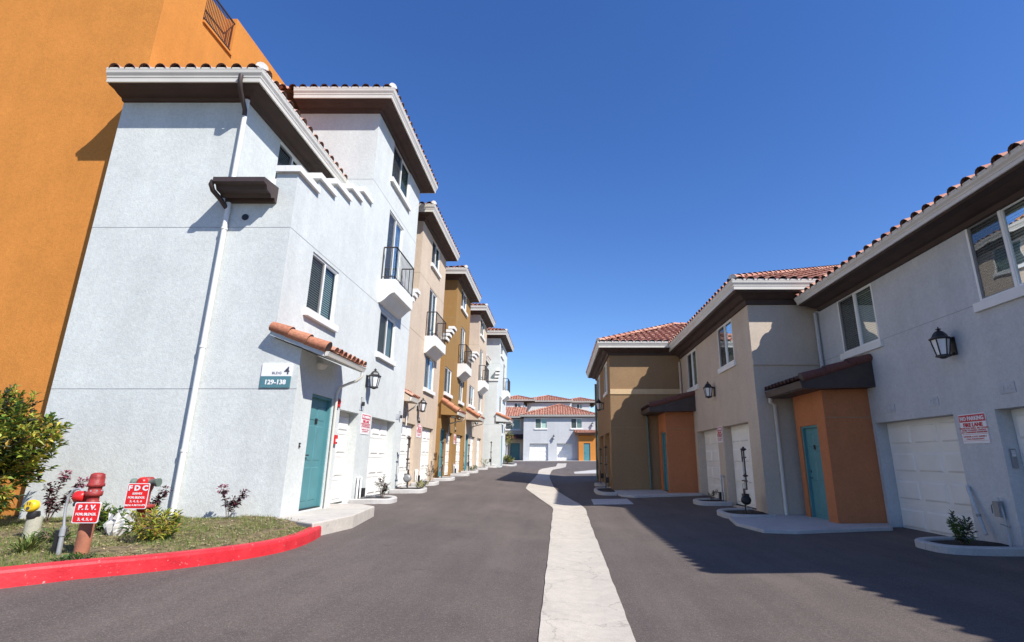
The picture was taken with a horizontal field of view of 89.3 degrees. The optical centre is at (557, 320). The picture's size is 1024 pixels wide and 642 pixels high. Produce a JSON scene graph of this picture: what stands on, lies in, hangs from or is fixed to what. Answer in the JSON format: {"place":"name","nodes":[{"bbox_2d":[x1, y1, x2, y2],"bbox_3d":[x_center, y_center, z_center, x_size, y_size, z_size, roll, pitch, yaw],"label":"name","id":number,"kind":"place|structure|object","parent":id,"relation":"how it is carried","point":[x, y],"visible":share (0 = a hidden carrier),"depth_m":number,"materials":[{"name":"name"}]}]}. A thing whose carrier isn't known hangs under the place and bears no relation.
{"place":"outdoors","nodes":[
{"label":"outdoors","id":0,"kind":"place"},
{"bbox_2d":[0,460,1023,641],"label":"road","id":1,"kind":"structure","parent":0,"point":[461,559],"depth_m":5.70,"materials":[{"name":"grey asphalt"}]},
{"bbox_2d":[0,514,313,566],"bbox_3d":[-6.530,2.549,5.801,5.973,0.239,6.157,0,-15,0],"label":"grass","id":2,"kind":"structure","parent":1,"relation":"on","point":[184,518],"depth_m":6.69,"materials":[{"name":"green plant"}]},
{"bbox_2d":[21,500,42,539],"bbox_3d":[-6.820,2.596,6.713,0.170,0.527,0.214,0,-15,0],"label":"capped post","id":3,"kind":"object","parent":2,"relation":"on","point":[34,520],"visible":0.9,"depth_m":6.67,"materials":[{"name":"concrete"}]},
{"bbox_2d":[2,525,66,553],"bbox_3d":[-5.782,2.397,5.624,0.673,0.287,0.688,-9,-17,30],"label":"grass tuft","id":4,"kind":"object","parent":2,"relation":"on","point":[26,545],"visible":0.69,"depth_m":5.58,"materials":[{"name":"green plant"}]},
{"bbox_2d":[0,383,74,519],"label":"shrub","id":5,"kind":"object","parent":2,"relation":"on","point":[20,454],"visible":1,"depth_m":7.31,"materials":[{"name":"green plant"}]},
{"bbox_2d":[29,525,75,543],"bbox_3d":[-6.023,2.580,6.166,0.440,0.257,0.470,0,-15,0],"label":"shrub","id":6,"kind":"object","parent":2,"relation":"on","point":[45,534],"visible":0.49,"depth_m":6.13,"materials":[{"name":"green plant"}]},
{"bbox_2d":[41,470,88,523],"bbox_3d":[-7.535,2.700,7.875,0.703,0.834,0.273,0,-15,0],"label":"young shrub","id":7,"kind":"object","parent":2,"relation":"on","point":[49,502],"visible":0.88,"depth_m":7.87,"materials":[{"name":"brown plant"}]},
{"bbox_2d":[50,551,96,561],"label":"grass tuft","id":8,"kind":"object","parent":2,"relation":"on","point":[72,556],"visible":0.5,"depth_m":4.95,"materials":[{"name":"green plant"}]},
{"bbox_2d":[51,473,105,554],"bbox_3d":[-5.181,2.111,5.591,0.379,0.902,0.163,0,-15,0],"label":"post indicator valve","id":9,"kind":"object","parent":2,"relation":"on","point":[95,485],"visible":0.84,"depth_m":5.56,"materials":[{"name":"red paint"}]},
{"bbox_2d":[71,502,101,522],"bbox_3d":[-5.010,2.040,5.494,0.280,0.210,0.010,0,-15,0],"label":"fire service sign","id":10,"kind":"object","parent":9,"relation":"attached to","point":[86,512],"visible":1,"depth_m":5.49,"materials":[{"name":"red metal"}]},
{"bbox_2d":[95,501,134,532],"bbox_3d":[-6.256,2.722,7.144,0.620,0.465,0.624,0,-15,0],"label":"shrub","id":11,"kind":"object","parent":2,"relation":"on","point":[103,516],"visible":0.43,"depth_m":7.07,"materials":[{"name":"green plant"}]},
{"bbox_2d":[103,511,134,535],"bbox_3d":[-5.752,2.686,6.787,0.383,0.350,0.261,0,-15,0],"label":"plastic wrap","id":12,"kind":"object","parent":2,"relation":"on","point":[111,525],"visible":0.66,"depth_m":6.71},
{"bbox_2d":[130,477,161,529],"bbox_3d":[-5.880,2.618,7.322,0.380,0.780,0.300,0,-15,0],"label":"fire connection","id":13,"kind":"object","parent":2,"relation":"on","point":[153,481],"visible":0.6,"depth_m":7.34,"materials":[{"name":"red paint"}]},
{"bbox_2d":[124,483,149,508],"bbox_3d":[-5.860,2.440,7.199,0.310,0.340,0.010,0,-15,0],"label":"fire service sign","id":14,"kind":"object","parent":13,"relation":"attached to","point":[137,494],"visible":1,"depth_m":7.20,"materials":[{"name":"red metal"}]},
{"bbox_2d":[118,505,183,541],"bbox_3d":[-5.128,2.580,6.540,0.707,0.514,0.682,0,-15,0],"label":"shrub","id":15,"kind":"object","parent":2,"relation":"on","point":[155,526],"visible":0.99,"depth_m":6.47,"materials":[{"name":"green plant"}]},
{"bbox_2d":[146,486,172,515],"bbox_3d":[-6.178,2.845,7.981,0.386,0.607,0.205,-3,-15,11],"label":"young shrub","id":16,"kind":"object","parent":2,"relation":"on","point":[157,502],"visible":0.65,"depth_m":7.99,"materials":[{"name":"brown plant"}]},
{"bbox_2d":[216,484,250,518],"bbox_3d":[-5.245,2.943,8.335,0.525,0.602,0.206,3,-15,-10],"label":"young shrub","id":17,"kind":"object","parent":2,"relation":"on","point":[230,503],"visible":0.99,"depth_m":8.32,"materials":[{"name":"brown plant"}]},
{"bbox_2d":[348,495,396,503],"bbox_3d":[-4.645,4.639,13.250,0.950,0.250,1.240,0,-15,0],"label":"planter bed","id":18,"kind":"object","parent":1,"relation":"on","point":[377,499],"visible":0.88,"depth_m":12.83,"materials":[{"name":"concrete"}]},
{"bbox_2d":[375,474,389,497],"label":"shrub","id":19,"kind":"object","parent":18,"relation":"on","point":[384,487],"visible":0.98,"depth_m":13.61,"materials":[{"name":"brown plant"}]},
{"bbox_2d":[389,486,426,493],"bbox_3d":[-4.645,5.410,16.383,0.950,0.263,1.350,0,-15,0],"label":"planter bed","id":20,"kind":"object","parent":1,"relation":"on","point":[410,489],"visible":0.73,"depth_m":15.83,"materials":[{"name":"concrete"}]},
{"bbox_2d":[403,436,410,488],"bbox_3d":[-4.710,4.508,16.319,0.260,1.710,0.540,0,-15,0],"label":"gas meter","id":21,"kind":"object","parent":20,"relation":"on","point":[407,478],"visible":0.98,"depth_m":16.22,"materials":[{"name":"grey metal"}]},
{"bbox_2d":[411,480,438,485],"bbox_3d":[-4.875,6.106,19.276,0.850,0.249,1.200,0,-15,0],"label":"planter bed","id":22,"kind":"object","parent":1,"relation":"on","point":[432,483],"visible":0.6,"depth_m":18.87,"materials":[{"name":"concrete"}]},
{"bbox_2d":[433,476,454,480],"bbox_3d":[-4.745,6.742,21.901,0.750,0.249,1.200,0,-15,0],"label":"planter bed","id":23,"kind":"object","parent":1,"relation":"on","point":[445,478],"visible":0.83,"depth_m":21.43,"materials":[{"name":"concrete"}]},
{"bbox_2d":[439,441,443,477],"bbox_3d":[-4.936,5.948,22.047,0.169,1.610,0.560,3,-15,-10],"label":"gas meter","id":24,"kind":"object","parent":23,"relation":"on","point":[441,466],"visible":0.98,"depth_m":22.02,"materials":[{"name":"grey metal"}]},
{"bbox_2d":[526,463,635,641],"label":"drain strip","id":25,"kind":"object","parent":1,"relation":"on","point":[581,601],"visible":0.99,"depth_m":6.23,"materials":[{"name":"concrete"}]},
{"bbox_2d":[594,482,604,485],"bbox_3d":[2.000,7.717,24.228,0.500,0.245,0.900,0,-15,0],"label":"planter bed","id":26,"kind":"object","parent":1,"relation":"on","point":[599,484],"visible":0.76,"depth_m":23.98,"materials":[{"name":"concrete"}]},
{"bbox_2d":[599,448,603,483],"bbox_3d":[2.086,6.863,24.338,0.169,1.710,0.560,-3,-15,10],"label":"gas meter","id":27,"kind":"object","parent":26,"relation":"on","point":[601,473],"visible":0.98,"depth_m":24.31,"materials":[{"name":"grey metal"}]},
{"bbox_2d":[594,487,616,495],"bbox_3d":[1.875,6.845,20.631,0.750,0.287,2.600,0,-15,0],"label":"planter bed","id":28,"kind":"object","parent":1,"relation":"on","point":[608,491],"visible":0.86,"depth_m":20.09,"materials":[{"name":"concrete"}]},
{"bbox_2d":[604,446,608,488],"bbox_3d":[2.036,6.073,21.288,0.169,1.810,0.560,-3,-15,10],"label":"gas meter","id":29,"kind":"object","parent":28,"relation":"on","point":[606,478],"visible":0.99,"depth_m":21.24,"materials":[{"name":"grey metal"}]},
{"bbox_2d":[591,499,632,504],"bbox_3d":[1.810,6.060,17.254,1.280,0.118,1.670,0,-15,0],"label":"concrete apron","id":30,"kind":"object","parent":1,"relation":"on","point":[608,501],"visible":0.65,"depth_m":17.18,"materials":[{"name":"grey concrete"}]},
{"bbox_2d":[693,498,731,505],"bbox_3d":[4.830,5.762,16.314,0.980,0.257,1.240,0,-15,0],"label":"planter bed","id":31,"kind":"object","parent":1,"relation":"on","point":[709,501],"visible":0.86,"depth_m":15.87,"materials":[{"name":"concrete"}]},
{"bbox_2d":[717,508,775,518],"bbox_3d":[4.770,5.033,13.351,1.100,0.252,1.700,0,-15,0],"label":"planter bed","id":32,"kind":"object","parent":1,"relation":"on","point":[728,512],"visible":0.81,"depth_m":13.22,"materials":[{"name":"concrete"}]},
{"bbox_2d":[740,447,750,513],"bbox_3d":[4.830,4.134,13.313,0.260,1.730,0.540,0,-15,0],"label":"gas meter","id":33,"kind":"object","parent":32,"relation":"on","point":[745,499],"visible":0.96,"depth_m":13.22,"materials":[{"name":"grey metal"}]},
{"bbox_2d":[914,536,1023,555],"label":"planter bed","id":34,"kind":"object","parent":1,"relation":"on","point":[946,544],"visible":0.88,"depth_m":8.04,"materials":[{"name":"concrete"}]},
{"bbox_2d":[946,509,978,544],"bbox_3d":[6.566,3.368,8.389,0.414,0.570,0.538,-13,-20,40],"label":"shrub","id":35,"kind":"object","parent":34,"relation":"on","point":[960,536],"visible":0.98,"depth_m":8.36,"materials":[{"name":"green plant"}]},
{"bbox_2d":[213,0,1023,430],"label":"sky","id":36,"kind":"structure","parent":0,"point":[601,168],"materials":[{"name":"blue"}]},
{"bbox_3d":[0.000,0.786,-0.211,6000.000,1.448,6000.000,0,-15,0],"label":"ground","id":37,"kind":"structure","parent":0,"visible":0},
{"bbox_2d":[0,0,283,516],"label":"apartment building","id":38,"kind":"structure","parent":37,"relation":"on","point":[61,104],"depth_m":10.89,"materials":[{"name":"orange paint"}]},
{"bbox_2d":[0,526,320,588],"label":"red kerb","id":39,"kind":"structure","parent":37,"relation":"on","point":[32,574],"depth_m":5.14,"materials":[{"name":"paint"}]},
{"bbox_2d":[18,62,437,518],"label":"townhouse","id":40,"kind":"structure","parent":37,"relation":"on","point":[250,219],"depth_m":9.96,"materials":[{"name":"white paint"}]},
{"bbox_2d":[259,363,292,387],"bbox_3d":[-4.985,0.966,9.159,0.530,0.435,0.025,0,-15,0],"label":"building sign","id":41,"kind":"object","parent":40,"relation":"attached to","point":[275,375],"visible":1,"depth_m":9.15,"materials":[{"name":"white metal"}]},
{"bbox_2d":[272,143,299,183],"bbox_3d":[-6.590,-3.412,12.337,0.640,1.190,1.460,0,-15,0],"label":"window","id":42,"kind":"structure","parent":40,"relation":"in","point":[285,157],"depth_m":12.10,"materials":[{"name":"grey glass"}]},
{"bbox_2d":[298,394,331,510],"bbox_3d":[-4.680,2.493,9.902,0.120,2.100,0.940,0,-15,0],"label":"door","id":43,"kind":"structure","parent":40,"relation":"in","point":[316,447],"depth_m":10.03,"materials":[{"name":"teal paint"}]},
{"bbox_2d":[303,252,338,331],"bbox_3d":[-5.350,-0.614,11.306,0.640,1.410,1.520,0,-15,0],"label":"window","id":44,"kind":"structure","parent":40,"relation":"in","point":[318,307],"depth_m":11.27,"materials":[{"name":"white plastic"}]},
{"bbox_2d":[330,412,348,503],"bbox_3d":[-5.370,3.187,12.061,0.080,2.200,2.050,0,-15,0],"label":"garage door","id":45,"kind":"structure","parent":40,"relation":"in","point":[336,489],"depth_m":12.71,"materials":[{"name":"white metal"}]},
{"bbox_2d":[355,476,364,498],"bbox_3d":[-5.062,4.325,13.251,0.123,0.660,0.442,0,-15,0],"label":"conduit riser","id":46,"kind":"object","parent":40,"relation":"attached to","point":[361,492],"visible":0.79,"depth_m":13.27,"materials":[{"name":"white plastic"}]},
{"bbox_2d":[360,413,370,434],"bbox_3d":[-5.111,2.756,13.775,0.017,0.520,0.659,0,-15,0],"label":"no parking sign","id":47,"kind":"object","parent":40,"relation":"attached to","point":[365,424],"visible":1,"depth_m":13.75,"materials":[{"name":"white metal"}]},
{"bbox_2d":[365,368,381,388],"bbox_3d":[-4.937,1.546,13.874,0.367,0.568,0.349,0,-15,0],"label":"wall lantern","id":48,"kind":"object","parent":40,"relation":"attached to","point":[374,376],"depth_m":13.79,"materials":[{"name":"black metal"}]},
{"bbox_2d":[365,419,387,494],"bbox_3d":[-5.370,3.982,15.021,0.080,2.200,2.120,0,-15,0],"label":"garage door","id":49,"kind":"structure","parent":40,"relation":"in","point":[375,468],"depth_m":15.25,"materials":[{"name":"white metal"}]},
{"bbox_2d":[375,311,396,366],"bbox_3d":[-5.350,0.537,15.517,0.640,1.410,1.650,0,-15,0],"label":"window","id":50,"kind":"structure","parent":40,"relation":"in","point":[385,342],"depth_m":15.49,"materials":[{"name":"white plastic"}]},
{"bbox_2d":[384,211,402,278],"bbox_3d":[-5.170,-2.124,16.231,0.054,2.300,1.450,0,-15,0],"label":"window","id":51,"kind":"structure","parent":40,"relation":"in","point":[395,231],"depth_m":16.23,"materials":[{"name":"blue glass"}]},
{"bbox_2d":[390,145,410,210],"bbox_3d":[-5.350,-4.724,16.996,0.640,1.420,2.020,0,-15,0],"label":"window","id":52,"kind":"structure","parent":40,"relation":"in","point":[398,179],"depth_m":16.95,"materials":[{"name":"white plastic"}]},
{"bbox_2d":[277,504,374,534],"bbox_3d":[-4.281,3.699,9.428,1.364,0.415,3.743,2,-15,-7],"label":"entry stoop","id":53,"kind":"object","parent":37,"relation":"on","point":[332,518],"visible":0.56,"depth_m":8.80,"materials":[{"name":"concrete"}]},
{"bbox_2d":[397,201,459,487],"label":"townhouse","id":54,"kind":"structure","parent":37,"relation":"on","point":[436,249],"depth_m":20.70,"materials":[{"name":"beige paint"}]},
{"bbox_2d":[397,423,411,487],"bbox_3d":[-5.450,4.693,18.076,0.080,2.210,1.950,0,-15,0],"label":"garage door","id":55,"kind":"structure","parent":54,"relation":"in","point":[406,430],"depth_m":18.25,"materials":[{"name":"white metal"}]},
{"bbox_2d":[417,398,426,411],"bbox_3d":[-5.122,3.179,19.565,0.355,0.551,0.338,0,-15,0],"label":"wall lantern","id":56,"kind":"object","parent":54,"relation":"attached to","point":[422,403],"depth_m":19.48,"materials":[{"name":"black metal"}]},
{"bbox_2d":[419,427,429,479],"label":"garage door","id":57,"kind":"structure","parent":54,"relation":"in","point":[425,432],"depth_m":21.13,"materials":[{"name":"white metal"}]},
{"bbox_2d":[423,355,434,395],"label":"window","id":58,"kind":"structure","parent":54,"relation":"in","point":[429,364],"depth_m":21.39,"materials":[{"name":"glass"}]},
{"bbox_2d":[427,288,436,335],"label":"window","id":59,"kind":"structure","parent":54,"relation":"in","point":[432,296],"depth_m":21.90,"materials":[{"name":"grey glass"}]},
{"bbox_2d":[431,240,441,278],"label":"window","id":60,"kind":"structure","parent":54,"relation":"in","point":[435,251],"depth_m":22.59,"materials":[{"name":"white plastic"}]},
{"bbox_2d":[433,265,481,477],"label":"townhouse","id":61,"kind":"structure","parent":37,"relation":"on","point":[461,293],"depth_m":26.26,"materials":[{"name":"brown paint"}]},
{"bbox_2d":[438,429,443,476],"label":"door","id":62,"kind":"structure","parent":61,"relation":"in","point":[442,430],"depth_m":23.10,"materials":[{"name":"teal paint"}]},
{"bbox_2d":[444,433,449,475],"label":"garage door","id":63,"kind":"structure","parent":61,"relation":"in","point":[447,435],"depth_m":24.57,"materials":[{"name":"white metal"}]},
{"bbox_2d":[443,366,452,398],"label":"window","id":64,"kind":"structure","parent":61,"relation":"in","point":[446,386],"depth_m":24.21,"materials":[{"name":"white plastic"}]},
{"bbox_2d":[455,435,459,471],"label":"garage door","id":65,"kind":"structure","parent":61,"relation":"in","point":[458,437],"depth_m":27.25,"materials":[{"name":"white metal"}]},
{"bbox_2d":[458,380,463,405],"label":"window","id":66,"kind":"structure","parent":61,"relation":"in","point":[460,391],"depth_m":27.51,"materials":[{"name":"white glass"}]},
{"bbox_2d":[460,327,464,363],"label":"window","id":67,"kind":"structure","parent":61,"relation":"in","point":[462,330],"depth_m":28.05,"materials":[{"name":"white plastic"}]},
{"bbox_2d":[461,290,467,316],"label":"window","id":68,"kind":"structure","parent":61,"relation":"in","point":[463,302],"depth_m":28.39,"materials":[{"name":"white glass"}]},
{"bbox_2d":[463,303,495,470],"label":"townhouse","id":69,"kind":"structure","parent":37,"relation":"on","point":[482,320],"depth_m":33.74,"materials":[{"name":"beige paint"}]},
{"bbox_2d":[464,434,467,470],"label":"door","id":70,"kind":"structure","parent":69,"relation":"in","point":[466,439],"depth_m":29.40,"materials":[{"name":"teal paint"}]},
{"bbox_2d":[469,437,472,469],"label":"garage door","id":71,"kind":"structure","parent":69,"relation":"in","point":[471,438],"depth_m":31.34,"materials":[{"name":"white metal"}]},
{"bbox_2d":[468,386,474,409],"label":"window","id":72,"kind":"structure","parent":69,"relation":"in","point":[471,390],"depth_m":30.99,"materials":[{"name":"white glass"}]},
{"bbox_2d":[482,327,513,466],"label":"townhouse","id":73,"kind":"structure","parent":37,"relation":"on","point":[499,346],"depth_m":38.28,"materials":[{"name":"white paint"}]},
{"bbox_2d":[505,407,526,459],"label":"townhouse","id":74,"kind":"structure","parent":37,"relation":"on","point":[515,447],"depth_m":69.69,"materials":[{"name":"beige paint"}]},
{"bbox_2d":[505,419,520,430],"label":"window","id":75,"kind":"structure","parent":74,"relation":"in","point":[515,426],"depth_m":69.97,"materials":[{"name":"glass"}]},
{"bbox_2d":[510,443,519,459],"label":"door","id":76,"kind":"structure","parent":74,"relation":"in","point":[514,447],"depth_m":69.46,"materials":[{"name":"teal paint"}]},
{"bbox_2d":[506,395,594,411],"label":"apartment building","id":77,"kind":"structure","parent":37,"relation":"on","point":[534,403],"depth_m":77.42,"materials":[{"name":"white paint"}]},
{"bbox_2d":[520,404,597,460],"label":"townhouse","id":78,"kind":"structure","parent":37,"relation":"on","point":[571,429],"depth_m":67.41,"materials":[{"name":"grey paint"}]},
{"bbox_2d":[530,444,547,460],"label":"garage door","id":79,"kind":"structure","parent":78,"relation":"in","point":[538,452],"depth_m":67.14,"materials":[{"name":"white metal"}]},
{"bbox_2d":[534,418,547,429],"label":"window","id":80,"kind":"structure","parent":78,"relation":"in","point":[540,423],"depth_m":67.90,"materials":[{"name":"white plastic"}]},
{"bbox_2d":[557,444,572,460],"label":"garage door","id":81,"kind":"structure","parent":78,"relation":"in","point":[564,451],"depth_m":67.14,"materials":[{"name":"white metal"}]},
{"bbox_2d":[570,418,582,429],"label":"window","id":82,"kind":"structure","parent":78,"relation":"in","point":[576,423],"depth_m":67.86,"materials":[{"name":"glass"}]},
{"bbox_2d":[584,443,589,460],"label":"door","id":83,"kind":"structure","parent":78,"relation":"in","point":[586,445],"depth_m":66.01,"materials":[{"name":"teal paint"}]},
{"bbox_2d":[586,322,684,489],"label":"townhouse","id":84,"kind":"structure","parent":37,"relation":"on","point":[632,373],"depth_m":21.99,"materials":[{"name":"paint"}]},
{"bbox_2d":[603,361,607,397],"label":"window","id":85,"kind":"structure","parent":84,"relation":"in","point":[605,366],"depth_m":24.04,"materials":[{"name":"white plastic"}]},
{"bbox_2d":[614,490,701,497],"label":"concrete landing","id":86,"kind":"structure","parent":37,"relation":"on","point":[641,493],"depth_m":19.03,"materials":[{"name":"concrete"}]},
{"bbox_2d":[641,264,840,514],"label":"townhouse","id":87,"kind":"structure","parent":37,"relation":"on","point":[739,342],"depth_m":15.14,"materials":[{"name":"beige paint"}]},
{"bbox_2d":[662,432,668,491],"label":"door","id":88,"kind":"structure","parent":87,"relation":"in","point":[664,433],"depth_m":20.55,"materials":[{"name":"teal paint"}]},
{"bbox_2d":[687,349,698,391],"bbox_3d":[5.316,1.982,20.337,0.112,1.580,1.590,0,-15,0],"label":"window","id":89,"kind":"structure","parent":87,"relation":"in","point":[691,357],"depth_m":20.32,"materials":[{"name":"white plastic"}]},
{"bbox_2d":[703,381,715,397],"bbox_3d":[5.133,2.318,17.446,0.374,0.580,0.356,0,-15,0],"label":"wall lantern","id":90,"kind":"object","parent":87,"relation":"attached to","point":[708,388],"depth_m":17.36,"materials":[{"name":"black metal"}]},
{"bbox_2d":[704,430,721,499],"bbox_3d":[5.594,5.027,18.085,0.072,2.370,2.500,0,-15,0],"label":"garage door","id":91,"kind":"structure","parent":87,"relation":"in","point":[711,437],"depth_m":18.48,"materials":[{"name":"white metal"}]},
{"bbox_2d":[717,426,722,442],"bbox_3d":[5.311,3.711,16.866,0.017,0.500,0.510,0,-15,0],"label":"no parking sign","id":92,"kind":"object","parent":87,"relation":"attached to","point":[719,434],"visible":1,"depth_m":16.87,"materials":[{"name":"white metal"}]},
{"bbox_2d":[718,475,725,500],"bbox_3d":[5.262,5.376,16.468,0.123,0.890,0.442,0,-15,0],"label":"conduit riser","id":93,"kind":"object","parent":87,"relation":"attached to","point":[722,491],"visible":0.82,"depth_m":16.46,"materials":[{"name":"grey metal"}]},
{"bbox_2d":[717,319,735,373],"bbox_3d":[5.316,0.813,16.312,0.112,1.490,1.630,0,-15,0],"label":"window","id":94,"kind":"structure","parent":87,"relation":"in","point":[724,333],"depth_m":16.32,"materials":[{"name":"glass"}]},
{"bbox_2d":[731,424,755,509],"bbox_3d":[5.590,4.259,15.185,0.080,2.390,2.300,0,-15,0],"label":"garage door","id":95,"kind":"structure","parent":87,"relation":"in","point":[740,433],"depth_m":15.55,"materials":[{"name":"white metal"}]},
{"bbox_2d":[729,514,892,533],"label":"concrete landing","id":96,"kind":"structure","parent":37,"relation":"on","point":[792,524],"depth_m":11.00,"materials":[{"name":"concrete"}]},
{"bbox_2d":[764,140,1023,546],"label":"townhouse","id":97,"kind":"structure","parent":37,"relation":"on","point":[883,396],"depth_m":10.18,"materials":[{"name":"grey paint"}]},
{"bbox_2d":[801,425,828,519],"bbox_3d":[6.215,3.619,12.323,0.110,2.200,0.880,0,-15,0],"label":"door","id":98,"kind":"structure","parent":97,"relation":"in","point":[817,493],"depth_m":12.45,"materials":[{"name":"teal paint"}]},
{"bbox_2d":[837,283,883,360],"bbox_3d":[7.196,0.034,12.390,0.112,1.540,1.690,0,-15,0],"label":"window","id":99,"kind":"structure","parent":97,"relation":"in","point":[856,311],"depth_m":12.35,"materials":[{"name":"grey glass"}]},
{"bbox_2d":[887,416,977,539],"bbox_3d":[7.474,3.104,10.251,0.072,2.280,2.390,0,-15,0],"label":"garage door","id":100,"kind":"structure","parent":97,"relation":"in","point":[927,459],"depth_m":10.32,"materials":[{"name":"white metal"}]},
{"bbox_2d":[928,327,957,358],"bbox_3d":[7.009,0.393,9.389,0.382,0.592,0.363,0,-15,0],"label":"wall lantern","id":101,"kind":"object","parent":97,"relation":"attached to","point":[943,345],"depth_m":9.31,"materials":[{"name":"black metal"}]},
{"bbox_2d":[958,412,990,443],"bbox_3d":[7.191,1.855,8.915,0.017,0.500,0.638,0,-15,0],"label":"no parking sign","id":102,"kind":"object","parent":97,"relation":"attached to","point":[973,428],"visible":1,"depth_m":8.89,"materials":[{"name":"white metal"}]},
{"bbox_2d":[966,485,987,534],"bbox_3d":[7.116,3.204,8.774,0.077,0.780,0.372,-4,-16,16],"label":"pipe","id":103,"kind":"object","parent":97,"relation":"attached to","point":[978,514],"visible":1,"depth_m":8.72,"materials":[{"name":"grey metal"}]},
{"bbox_2d":[964,197,1023,312],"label":"window","id":104,"kind":"structure","parent":97,"relation":"in","point":[995,243],"depth_m":8.41,"materials":[{"name":"white plastic"}]},
{"bbox_2d":[990,497,1012,546],"bbox_3d":[7.130,3.263,8.281,0.080,0.832,0.290,0,-15,0],"label":"water valve","id":105,"kind":"object","parent":97,"relation":"attached to","point":[998,508],"visible":0.91,"depth_m":8.29,"materials":[{"name":"grey paint"}]},
{"bbox_2d":[1009,449,1018,467],"bbox_3d":[7.330,2.203,8.283,0.080,0.300,0.033,0,-15,0],"label":"garage keypad","id":106,"kind":"object","parent":97,"relation":"attached to","point":[1014,459],"visible":1,"depth_m":8.27,"materials":[{"name":"grey plastic"}]},
{"bbox_2d":[1011,408,1023,465],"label":"garage door","id":107,"kind":"structure","parent":97,"relation":"in","point":[1017,414],"depth_m":8.31,"materials":[{"name":"white metal"}]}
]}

